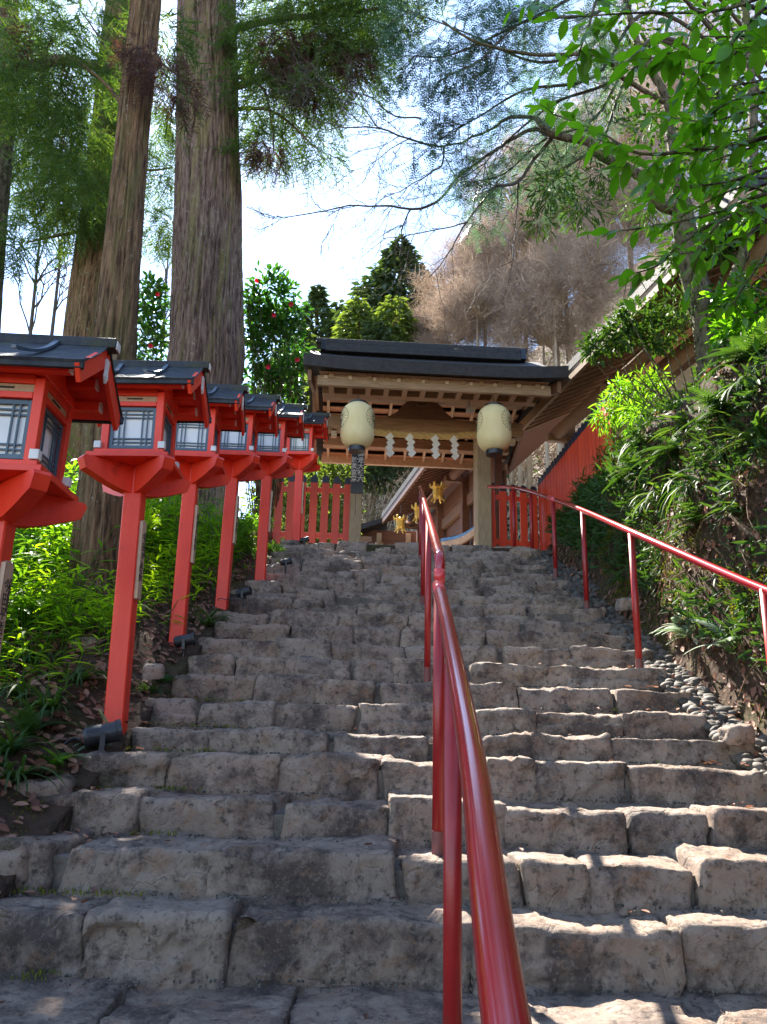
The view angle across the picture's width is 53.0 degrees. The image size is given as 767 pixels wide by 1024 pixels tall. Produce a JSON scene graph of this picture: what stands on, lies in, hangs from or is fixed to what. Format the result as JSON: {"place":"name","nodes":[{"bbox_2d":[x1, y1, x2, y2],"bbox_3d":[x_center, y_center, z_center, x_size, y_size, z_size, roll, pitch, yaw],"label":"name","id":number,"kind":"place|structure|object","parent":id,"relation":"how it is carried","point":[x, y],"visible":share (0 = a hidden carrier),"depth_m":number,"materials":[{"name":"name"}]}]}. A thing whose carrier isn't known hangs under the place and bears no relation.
{"place":"outdoors","nodes":[
{"label":"outdoors","id":0,"kind":"place"},
{"bbox_2d":[0,246,766,898],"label":"ground","id":1,"kind":"structure","parent":0,"point":[50,818],"depth_m":5.69,"materials":[{"name":"soil"}]},
{"bbox_2d":[0,838,37,888],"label":"boulder","id":2,"kind":"object","parent":1,"relation":"on","point":[14,861],"visible":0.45,"depth_m":3.14,"materials":[{"name":"stone"}]},
{"bbox_2d":[0,675,56,703],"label":"grass tuft","id":3,"kind":"object","parent":1,"relation":"on","point":[17,691],"visible":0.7,"depth_m":4.51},
{"bbox_2d":[0,719,75,761],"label":"grass tuft","id":4,"kind":"object","parent":1,"relation":"on","point":[9,747],"visible":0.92,"depth_m":3.91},
{"bbox_2d":[5,159,74,333],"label":"bare sapling","id":5,"kind":"object","parent":1,"relation":"on","point":[30,326],"visible":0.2,"depth_m":16.88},
{"bbox_2d":[0,754,80,793],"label":"grass tuft","id":6,"kind":"object","parent":1,"relation":"on","point":[17,775],"visible":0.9,"depth_m":3.71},
{"bbox_2d":[10,181,71,334],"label":"bare sapling","id":7,"kind":"object","parent":1,"relation":"on","point":[55,304],"visible":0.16,"depth_m":18.91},
{"bbox_2d":[0,699,87,735],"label":"fern","id":8,"kind":"object","parent":1,"relation":"on","point":[31,718],"visible":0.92,"depth_m":4.13,"materials":[{"name":"green plant"}]},
{"bbox_2d":[13,774,75,797],"bbox_3d":[-1.676,1.396,3.798,0.282,0.180,0.229,-1,-7,-13],"label":"boulder","id":9,"kind":"object","parent":1,"relation":"on","point":[38,787],"visible":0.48,"depth_m":3.73,"materials":[{"name":"stone"}]},
{"bbox_2d":[0,683,102,718],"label":"grass tuft","id":10,"kind":"object","parent":1,"relation":"on","point":[53,703],"visible":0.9,"depth_m":4.41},
{"bbox_2d":[0,0,119,331],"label":"cedar tree","id":11,"kind":"object","parent":1,"relation":"on","point":[5,176],"visible":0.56,"depth_m":9.88,"materials":[{"name":"green plant"}]},
{"bbox_2d":[0,332,123,652],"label":"post lantern","id":12,"kind":"object","parent":1,"relation":"on","point":[53,388],"visible":1,"depth_m":3.48,"materials":[{"name":"paint"}]},
{"bbox_2d":[0,399,31,459],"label":"window","id":13,"kind":"structure","parent":12,"relation":"in","point":[14,414],"depth_m":3.43,"materials":[{"name":"paper"}]},
{"bbox_2d":[39,408,63,476],"bbox_3d":[-1.567,-0.321,3.583,0.022,0.280,0.282,2,-16,-3],"label":"window","id":14,"kind":"structure","parent":12,"relation":"in","point":[49,437],"depth_m":3.63,"materials":[{"name":"paper"}]},
{"bbox_2d":[32,662,107,686],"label":"grass tuft","id":15,"kind":"object","parent":1,"relation":"on","point":[78,676],"visible":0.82,"depth_m":4.82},
{"bbox_2d":[39,719,123,750],"bbox_3d":[-1.664,1.274,4.177,0.476,0.304,0.137,7,-16,-19],"label":"floodlight","id":16,"kind":"object","parent":1,"relation":"on","point":[100,735],"visible":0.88,"depth_m":4.20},
{"bbox_2d":[8,0,175,491],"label":"cedar tree","id":17,"kind":"object","parent":1,"relation":"on","point":[81,303],"visible":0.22,"depth_m":14.48,"materials":[{"name":"green plant"}]},
{"bbox_2d":[0,0,221,607],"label":"cedar tree","id":18,"kind":"object","parent":1,"relation":"on","point":[142,63],"visible":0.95,"depth_m":8.47,"materials":[{"name":"green plant"}]},
{"bbox_2d":[0,435,275,713],"bbox_3d":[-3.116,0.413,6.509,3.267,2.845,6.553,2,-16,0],"label":"bamboo grass","id":19,"kind":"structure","parent":1,"relation":"on","point":[101,613],"depth_m":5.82,"materials":[{"name":"green plant"}]},
{"bbox_2d":[77,360,211,734],"bbox_3d":[-1.591,0.423,4.791,0.862,2.963,0.721,0,-15,-2],"label":"post lantern","id":20,"kind":"object","parent":1,"relation":"on","point":[132,462],"visible":0.87,"depth_m":4.85,"materials":[{"name":"paint"}]},
{"bbox_2d":[108,407,155,448],"bbox_3d":[-1.589,-0.531,4.891,0.282,0.280,0.022,0,-15,-2],"label":"window","id":21,"kind":"structure","parent":20,"relation":"in","point":[137,431],"depth_m":4.89,"materials":[{"name":"paper"}]},
{"bbox_2d":[142,663,164,679],"bbox_3d":[-1.557,1.075,5.200,0.152,0.108,0.140,1,-6,-23],"label":"boulder","id":22,"kind":"object","parent":1,"relation":"on","point":[153,671],"visible":1,"depth_m":5.14,"materials":[{"name":"stone"}]},
{"bbox_2d":[137,270,170,360],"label":"camellia bush","id":23,"kind":"object","parent":1,"relation":"on","point":[151,314],"visible":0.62,"depth_m":13.87,"materials":[{"name":"green plant"}]},
{"bbox_2d":[142,507,171,598],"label":"slope shrub","id":24,"kind":"object","parent":1,"relation":"on","point":[148,558],"visible":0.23,"depth_m":7.73,"materials":[{"name":"green plant"}]},
{"bbox_2d":[144,489,202,568],"bbox_3d":[-2.475,0.322,8.676,1.011,2.082,1.586,9,-17,-26],"label":"sunlit shrub","id":25,"kind":"object","parent":1,"relation":"on","point":[162,508],"visible":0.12,"depth_m":8.73,"materials":[{"name":"green plant"}]},
{"bbox_2d":[168,383,248,648],"bbox_3d":[-1.645,0.306,6.389,0.862,2.963,0.721,2,-16,-4],"label":"post lantern","id":26,"kind":"object","parent":1,"relation":"on","point":[199,459],"visible":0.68,"depth_m":6.45,"materials":[{"name":"paint"}]},
{"bbox_2d":[175,423,208,450],"bbox_3d":[-1.612,-0.647,6.490,0.282,0.280,0.022,2,-16,-4],"label":"window","id":27,"kind":"structure","parent":26,"relation":"in","point":[189,436],"depth_m":6.49,"materials":[{"name":"paper"}]},
{"bbox_2d":[220,515,257,569],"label":"leafy shrub","id":28,"kind":"object","parent":1,"relation":"on","point":[246,536],"visible":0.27,"depth_m":9.76,"materials":[{"name":"green plant"}]},
{"bbox_2d":[215,394,281,609],"bbox_3d":[-1.546,0.199,7.665,0.862,2.963,0.721,2,-16,-1],"label":"post lantern","id":29,"kind":"object","parent":1,"relation":"on","point":[238,455],"visible":0.6,"depth_m":7.72,"materials":[{"name":"paint"}]},
{"bbox_2d":[220,424,247,450],"bbox_3d":[-1.514,-0.754,7.765,0.282,0.280,0.022,2,-16,-1],"label":"window","id":30,"kind":"structure","parent":29,"relation":"in","point":[228,440],"depth_m":7.76,"materials":[{"name":"paper"}]},
{"bbox_2d":[242,260,316,539],"bbox_3d":[-2.033,-1.892,13.457,1.555,5.273,1.655,8,-17,-23],"label":"camellia bush","id":31,"kind":"object","parent":1,"relation":"on","point":[271,318],"visible":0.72,"depth_m":13.49,"materials":[{"name":"green plant"}]},
{"bbox_2d":[254,403,307,579],"bbox_3d":[-1.386,0.116,8.934,0.862,2.963,0.721,2,-16,-3],"label":"post lantern","id":32,"kind":"object","parent":1,"relation":"on","point":[275,460],"visible":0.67,"depth_m":8.99,"materials":[{"name":"paint"}]},
{"bbox_2d":[257,430,280,451],"bbox_3d":[-1.354,-0.837,9.035,0.282,0.280,0.022,2,-16,-3],"label":"window","id":33,"kind":"structure","parent":32,"relation":"in","point":[265,442],"depth_m":9.03,"materials":[{"name":"paper"}]},
{"bbox_2d":[256,326,319,411],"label":"hillside tree","id":34,"kind":"object","parent":1,"relation":"on","point":[309,336],"visible":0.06,"depth_m":65.41,"materials":[{"name":"plant"}]},
{"bbox_2d":[240,456,369,543],"bbox_3d":[-1.804,0.194,17.677,3.002,3.808,2.891,2,-16,0],"label":"garden shrub","id":35,"kind":"object","parent":1,"relation":"on","point":[343,468],"visible":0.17,"depth_m":17.60,"materials":[{"name":"green leaves"},{"name":"thin woody stems"}]},
{"bbox_2d":[283,282,331,401],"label":"hillside conifer","id":36,"kind":"object","parent":1,"relation":"on","point":[317,296],"visible":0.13,"depth_m":77.72,"materials":[{"name":"plant"}]},
{"bbox_2d":[159,0,456,527],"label":"cedar tree","id":37,"kind":"object","parent":1,"relation":"on","point":[206,310],"visible":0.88,"depth_m":12.85,"materials":[{"name":"green plant"}]},
{"bbox_2d":[286,412,330,540],"bbox_3d":[-1.266,-0.085,11.378,0.862,2.963,0.721,1,-15,0],"label":"post lantern","id":38,"kind":"object","parent":1,"relation":"on","point":[303,455],"visible":0.65,"depth_m":11.44,"materials":[{"name":"paint"}]},
{"bbox_2d":[268,475,350,543],"bbox_3d":[-1.278,0.115,12.925,1.488,1.532,0.067,2,-16,-2],"label":"picket fence","id":39,"kind":"object","parent":1,"relation":"on","point":[325,490],"visible":0.43,"depth_m":12.93,"materials":[{"name":"red wood"}]},
{"bbox_2d":[305,301,345,402],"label":"hillside conifer","id":40,"kind":"object","parent":1,"relation":"on","point":[328,325],"visible":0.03,"depth_m":72.94,"materials":[{"name":"plant"}]},
{"bbox_2d":[300,295,377,404],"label":"hillside tree","id":41,"kind":"object","parent":1,"relation":"on","point":[342,327],"visible":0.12,"depth_m":41.71,"materials":[{"name":"plant"}]},
{"bbox_2d":[294,457,413,528],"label":"garden tree","id":42,"kind":"object","parent":1,"relation":"on","point":[385,472],"visible":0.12,"depth_m":28.37,"materials":[{"name":"green plant"}]},
{"bbox_2d":[332,264,408,490],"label":"hillside tree","id":43,"kind":"object","parent":1,"relation":"on","point":[377,278],"visible":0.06,"depth_m":49.64,"materials":[{"name":"plant"}]},
{"bbox_2d":[358,316,394,518],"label":"hillside tree","id":44,"kind":"object","parent":1,"relation":"on","point":[368,335],"visible":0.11,"depth_m":39.50,"materials":[{"name":"plant"}]},
{"bbox_2d":[0,540,766,1023],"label":"stone staircase","id":45,"kind":"structure","parent":1,"relation":"on","point":[308,634],"depth_m":3.62,"materials":[{"name":"stone"}]},
{"bbox_2d":[0,556,740,981],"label":"step moss","id":46,"kind":"object","parent":45,"relation":"on","point":[40,972],"visible":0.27,"depth_m":3.17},
{"bbox_2d":[1,580,764,1001],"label":"grit","id":47,"kind":"object","parent":45,"relation":"on","point":[407,844],"visible":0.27,"depth_m":3.14,"materials":[{"name":"gravel"}]},
{"bbox_2d":[418,485,531,1023],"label":"handrail","id":48,"kind":"object","parent":45,"relation":"on","point":[460,769],"visible":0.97,"depth_m":2.00,"materials":[{"name":"metal"}]},
{"bbox_2d":[487,485,766,667],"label":"side handrail","id":49,"kind":"object","parent":45,"relation":"on","point":[751,584],"visible":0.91,"depth_m":6.11,"materials":[{"name":"metal"}]},
{"bbox_2d":[718,723,754,745],"bbox_3d":[2.042,1.278,4.442,0.180,0.112,0.156,-1,-7,-13],"label":"boulder","id":50,"kind":"object","parent":45,"relation":"on","point":[738,734],"visible":1,"depth_m":4.39,"materials":[{"name":"stone"}]},
{"bbox_2d":[0,308,766,1002],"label":"leaf litter","id":51,"kind":"object","parent":1,"relation":"on","point":[74,764],"visible":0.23,"depth_m":5.56,"materials":[{"name":"brown plant"}]},
{"bbox_2d":[330,234,436,338],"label":"hillside tree","id":52,"kind":"object","parent":1,"relation":"on","point":[389,263],"visible":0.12,"depth_m":51.16,"materials":[{"name":"plant"}]},
{"bbox_2d":[5,423,766,835],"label":"moss","id":53,"kind":"object","parent":1,"relation":"on","point":[563,559],"visible":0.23,"depth_m":6.84,"materials":[{"name":"plant"}]},
{"bbox_2d":[371,294,419,507],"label":"hillside tree","id":54,"kind":"object","parent":1,"relation":"on","point":[404,320],"visible":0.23,"depth_m":40.64,"materials":[{"name":"plant"}]},
{"bbox_2d":[395,262,434,471],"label":"hillside conifer","id":55,"kind":"object","parent":1,"relation":"on","point":[409,302],"visible":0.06,"depth_m":48.02,"materials":[{"name":"plant"}]},
{"bbox_2d":[397,280,454,509],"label":"bare tree","id":56,"kind":"object","parent":1,"relation":"on","point":[418,313],"visible":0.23,"depth_m":41.64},
{"bbox_2d":[303,338,568,545],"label":"shrine gate","id":57,"kind":"structure","parent":1,"relation":"on","point":[417,387],"depth_m":13.09,"materials":[{"name":"wood"}]},
{"bbox_2d":[340,395,374,510],"bbox_3d":[-0.405,-0.889,11.607,0.530,1.903,0.521,2,-16,0],"label":"paper lantern","id":58,"kind":"object","parent":57,"relation":"hanging from","point":[357,425],"visible":1,"depth_m":11.52,"materials":[{"name":"beige paper"}]},
{"bbox_2d":[374,429,476,439],"bbox_3d":[0.644,-1.327,13.165,1.951,0.175,0.120,2,-16,-3],"label":"sacred rope","id":59,"kind":"object","parent":57,"relation":"hanging from","point":[428,436],"visible":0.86,"depth_m":13.12,"materials":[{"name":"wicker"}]},
{"bbox_2d":[476,397,511,518],"bbox_3d":[1.701,-0.851,11.819,0.546,1.964,0.538,2,-16,0],"label":"paper lantern","id":60,"kind":"object","parent":57,"relation":"hanging from","point":[494,427],"visible":1,"depth_m":11.73,"materials":[{"name":"beige paper"}]},
{"bbox_2d":[405,241,473,334],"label":"bare tree","id":61,"kind":"object","parent":1,"relation":"on","point":[441,273],"visible":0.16,"depth_m":41.48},
{"bbox_2d":[407,291,496,345],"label":"bare tree","id":62,"kind":"object","parent":1,"relation":"on","point":[428,339],"visible":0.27,"depth_m":39.62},
{"bbox_2d":[441,526,473,545],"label":"curved roof","id":63,"kind":"structure","parent":1,"relation":"on","point":[464,537],"depth_m":15.02,"materials":[{"name":"beige metal"}]},
{"bbox_2d":[239,325,695,549],"bbox_3d":[8.202,-11.103,48.467,46.404,42.789,39.505,2,-16,0],"label":"hillside thicket","id":64,"kind":"object","parent":1,"relation":"on","point":[542,456],"visible":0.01,"depth_m":39.60,"materials":[{"name":"plant"}]},
{"bbox_2d":[417,236,530,346],"bbox_3d":[4.377,-5.590,35.904,6.468,14.757,5.709,-4,-16,18],"label":"bare tree","id":65,"kind":"object","parent":1,"relation":"on","point":[464,300],"visible":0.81,"depth_m":36.58,"materials":[{"name":"plant"}]},
{"bbox_2d":[419,202,528,345],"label":"bare tree","id":66,"kind":"object","parent":1,"relation":"on","point":[448,249],"visible":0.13,"depth_m":40.67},
{"bbox_2d":[205,0,766,385],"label":"mossy tree","id":67,"kind":"object","parent":1,"relation":"on","point":[701,337],"visible":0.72,"depth_m":8.41,"materials":[{"name":"green plant"}]},
{"bbox_2d":[445,200,564,515],"bbox_3d":[6.473,-7.447,37.314,7.798,17.760,6.953,2,-16,0],"label":"bare tree","id":68,"kind":"object","parent":1,"relation":"on","point":[520,466],"visible":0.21,"depth_m":38.12,"materials":[{"name":"plant"}]},
{"bbox_2d":[491,482,538,549],"bbox_3d":[2.212,0.258,13.074,0.915,1.511,0.068,5,-16,-12],"label":"picket fence","id":69,"kind":"object","parent":1,"relation":"on","point":[502,497],"visible":0.45,"depth_m":13.09,"materials":[{"name":"red wood"}]},
{"bbox_2d":[452,128,582,513],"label":"bare tree","id":70,"kind":"object","parent":1,"relation":"on","point":[528,471],"visible":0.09,"depth_m":40.77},
{"bbox_2d":[484,274,605,470],"bbox_3d":[6.980,-4.311,33.648,5.954,13.564,5.176,2,-16,0],"label":"bare tree","id":71,"kind":"object","parent":1,"relation":"on","point":[541,341],"visible":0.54,"depth_m":33.72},
{"bbox_2d":[473,226,626,454],"bbox_3d":[7.132,-5.130,32.416,6.318,15.729,5.462,2,-16,0],"label":"bare tree","id":72,"kind":"object","parent":1,"relation":"on","point":[550,303],"visible":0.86,"depth_m":33.06,"materials":[{"name":"plant"}]},
{"bbox_2d":[490,91,613,364],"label":"bare tree","id":73,"kind":"object","parent":1,"relation":"on","point":[563,148],"visible":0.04,"depth_m":44.27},
{"bbox_2d":[481,160,636,447],"bbox_3d":[8.305,-8.089,36.474,7.912,19.963,6.808,2,-16,0],"label":"bare tree","id":74,"kind":"object","parent":1,"relation":"on","point":[521,232],"visible":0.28,"depth_m":37.02,"materials":[{"name":"plant"}]},
{"bbox_2d":[357,0,766,254],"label":"fir tree","id":75,"kind":"object","parent":1,"relation":"on","point":[510,26],"visible":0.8,"depth_m":8.43,"materials":[{"name":"plant"}]},
{"bbox_2d":[495,105,646,414],"bbox_3d":[9.816,-9.586,38.163,9.155,22.072,7.792,2,-16,0],"label":"bare tree","id":76,"kind":"object","parent":1,"relation":"on","point":[582,171],"visible":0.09,"depth_m":38.99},
{"bbox_2d":[538,391,615,550],"bbox_3d":[2.832,-0.444,11.486,0.067,1.533,3.374,3,-16,-5],"label":"fence","id":77,"kind":"object","parent":1,"relation":"on","point":[572,459],"visible":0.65,"depth_m":11.56,"materials":[{"name":"red wood"}]},
{"bbox_2d":[519,205,656,340],"bbox_3d":[9.017,-5.600,32.756,6.685,16.835,5.752,2,-16,0],"label":"bare tree","id":78,"kind":"object","parent":1,"relation":"on","point":[598,262],"visible":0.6,"depth_m":33.32,"materials":[{"name":"plant"}]},
{"bbox_2d":[556,423,633,526],"bbox_3d":[2.882,-0.340,10.061,0.935,1.018,2.086,6,-16,-16],"label":"bank shrub","id":79,"kind":"object","parent":1,"relation":"on","point":[605,453],"visible":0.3,"depth_m":9.60,"materials":[{"name":"green plant"}]},
{"bbox_2d":[595,519,628,575],"bbox_3d":[2.596,0.480,8.482,0.566,0.845,1.014,2,-16,0],"label":"moss cushion","id":80,"kind":"object","parent":1,"relation":"on","point":[612,555],"visible":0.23,"depth_m":8.33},
{"bbox_2d":[602,451,647,492],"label":"fern","id":81,"kind":"object","parent":1,"relation":"on","point":[627,474],"visible":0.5,"depth_m":8.25,"materials":[{"name":"green plant"}]},
{"bbox_2d":[582,363,675,440],"bbox_3d":[2.857,-1.254,9.028,1.235,1.188,1.242,-8,-18,30],"label":"bank shrub","id":82,"kind":"object","parent":1,"relation":"on","point":[631,413],"visible":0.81,"depth_m":9.18,"materials":[{"name":"green plant"}]},
{"bbox_2d":[525,24,732,287],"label":"bare tree","id":83,"kind":"object","parent":1,"relation":"on","point":[623,129],"visible":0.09,"depth_m":45.91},
{"bbox_2d":[561,153,698,313],"bbox_3d":[11.820,-8.165,35.725,7.923,19.671,6.939,2,-16,0],"label":"bare tree","id":84,"kind":"object","parent":1,"relation":"on","point":[618,195],"visible":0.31,"depth_m":36.36,"materials":[{"name":"wood"}]},
{"bbox_2d":[573,292,694,413],"bbox_3d":[2.736,-1.647,8.305,1.383,1.359,0.809,-5,-17,22],"label":"bank shrub","id":85,"kind":"object","parent":1,"relation":"on","point":[627,329],"visible":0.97,"depth_m":8.31,"materials":[{"name":"green plant"}]},
{"bbox_2d":[503,0,766,351],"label":"broadleaf tree","id":86,"kind":"object","parent":1,"relation":"on","point":[723,58],"visible":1,"depth_m":3.57,"materials":[{"name":"green plant"}]},
{"bbox_2d":[513,0,766,369],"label":"bare tree","id":87,"kind":"object","parent":1,"relation":"on","point":[645,26],"visible":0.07,"depth_m":52.74,"materials":[{"name":"plant"}]},
{"bbox_2d":[515,172,766,452],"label":"corridor building","id":88,"kind":"structure","parent":1,"relation":"on","point":[584,385],"depth_m":11.69,"materials":[{"name":"wood"},{"name":"red painted wood"},{"name":"metal roofing"}]},
{"bbox_2d":[532,549,766,773],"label":"gutter pebbles","id":89,"kind":"object","parent":1,"relation":"on","point":[663,660],"visible":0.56,"depth_m":5.82,"materials":[{"name":"stone"}]},
{"bbox_2d":[627,477,674,520],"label":"grass tuft","id":90,"kind":"object","parent":1,"relation":"on","point":[658,490],"visible":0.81,"depth_m":7.28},
{"bbox_2d":[542,300,766,671],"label":"bushes","id":91,"kind":"object","parent":1,"relation":"on","point":[587,490],"visible":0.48,"depth_m":6.48,"materials":[{"name":"green plant"}]},
{"bbox_2d":[630,431,682,479],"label":"fern","id":92,"kind":"object","parent":1,"relation":"on","point":[674,452],"visible":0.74,"depth_m":7.25,"materials":[{"name":"green plant"}]},
{"bbox_2d":[571,381,766,696],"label":"roots","id":93,"kind":"object","parent":1,"relation":"on","point":[686,569],"visible":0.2,"depth_m":6.08,"materials":[{"name":"plant"}]},
{"bbox_2d":[641,471,711,518],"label":"grass tuft","id":94,"kind":"object","parent":1,"relation":"on","point":[684,489],"visible":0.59,"depth_m":6.38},
{"bbox_2d":[598,62,766,296],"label":"bare tree","id":95,"kind":"object","parent":1,"relation":"on","point":[711,206],"visible":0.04,"depth_m":41.36,"materials":[{"name":"plant"}]},
{"bbox_2d":[661,501,708,542],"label":"fern","id":96,"kind":"object","parent":1,"relation":"on","point":[693,517],"visible":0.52,"depth_m":6.21,"materials":[{"name":"green plant"}]},
{"bbox_2d":[685,619,742,653],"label":"fern","id":97,"kind":"object","parent":1,"relation":"on","point":[726,641],"visible":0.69,"depth_m":5.57,"materials":[{"name":"green plant"}]},
{"bbox_2d":[673,370,759,438],"bbox_3d":[2.736,-0.915,6.222,0.836,0.565,1.023,2,-16,0],"label":"fern","id":98,"kind":"object","parent":1,"relation":"on","point":[707,398],"visible":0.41,"depth_m":6.12,"materials":[{"name":"green plant"}]},
{"bbox_2d":[695,318,766,385],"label":"fern","id":99,"kind":"object","parent":1,"relation":"on","point":[738,356],"visible":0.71,"depth_m":6.22,"materials":[{"name":"green plant"}]},
{"bbox_2d":[695,346,766,416],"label":"grass tuft","id":100,"kind":"object","parent":1,"relation":"on","point":[736,384],"visible":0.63,"depth_m":5.98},
{"bbox_2d":[697,266,766,360],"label":"bank shrub","id":101,"kind":"object","parent":1,"relation":"on","point":[732,328],"visible":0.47,"depth_m":7.25,"materials":[{"name":"green plant"}]},
{"bbox_2d":[707,406,766,461],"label":"grass tuft","id":102,"kind":"object","parent":1,"relation":"on","point":[749,435],"visible":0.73,"depth_m":5.63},
{"bbox_2d":[712,560,766,634],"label":"moss cushion","id":103,"kind":"object","parent":1,"relation":"on","point":[727,591],"visible":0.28,"depth_m":5.52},
{"bbox_2d":[1,0,766,518],"label":"sky","id":104,"kind":"structure","parent":0,"point":[287,241],"materials":[{"name":"white"}]},
{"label":"courtyard","id":105,"kind":"structure","parent":0,"visible":0},
{"bbox_2d":[248,516,386,544],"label":"hedge","id":106,"kind":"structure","parent":105,"relation":"on","point":[369,526],"depth_m":20.80,"materials":[{"name":"green plant"}]},
{"bbox_2d":[361,530,415,544],"bbox_3d":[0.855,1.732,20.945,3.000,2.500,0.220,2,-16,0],"label":"hall","id":107,"kind":"structure","parent":105,"relation":"on","point":[385,537],"depth_m":21.24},
{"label":"path","id":108,"kind":"structure","parent":0,"visible":0},
{"bbox_2d":[382,415,566,546],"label":"shrine hall","id":109,"kind":"structure","parent":108,"relation":"on","point":[452,514],"depth_m":17.87,"materials":[{"name":"brown wood"}]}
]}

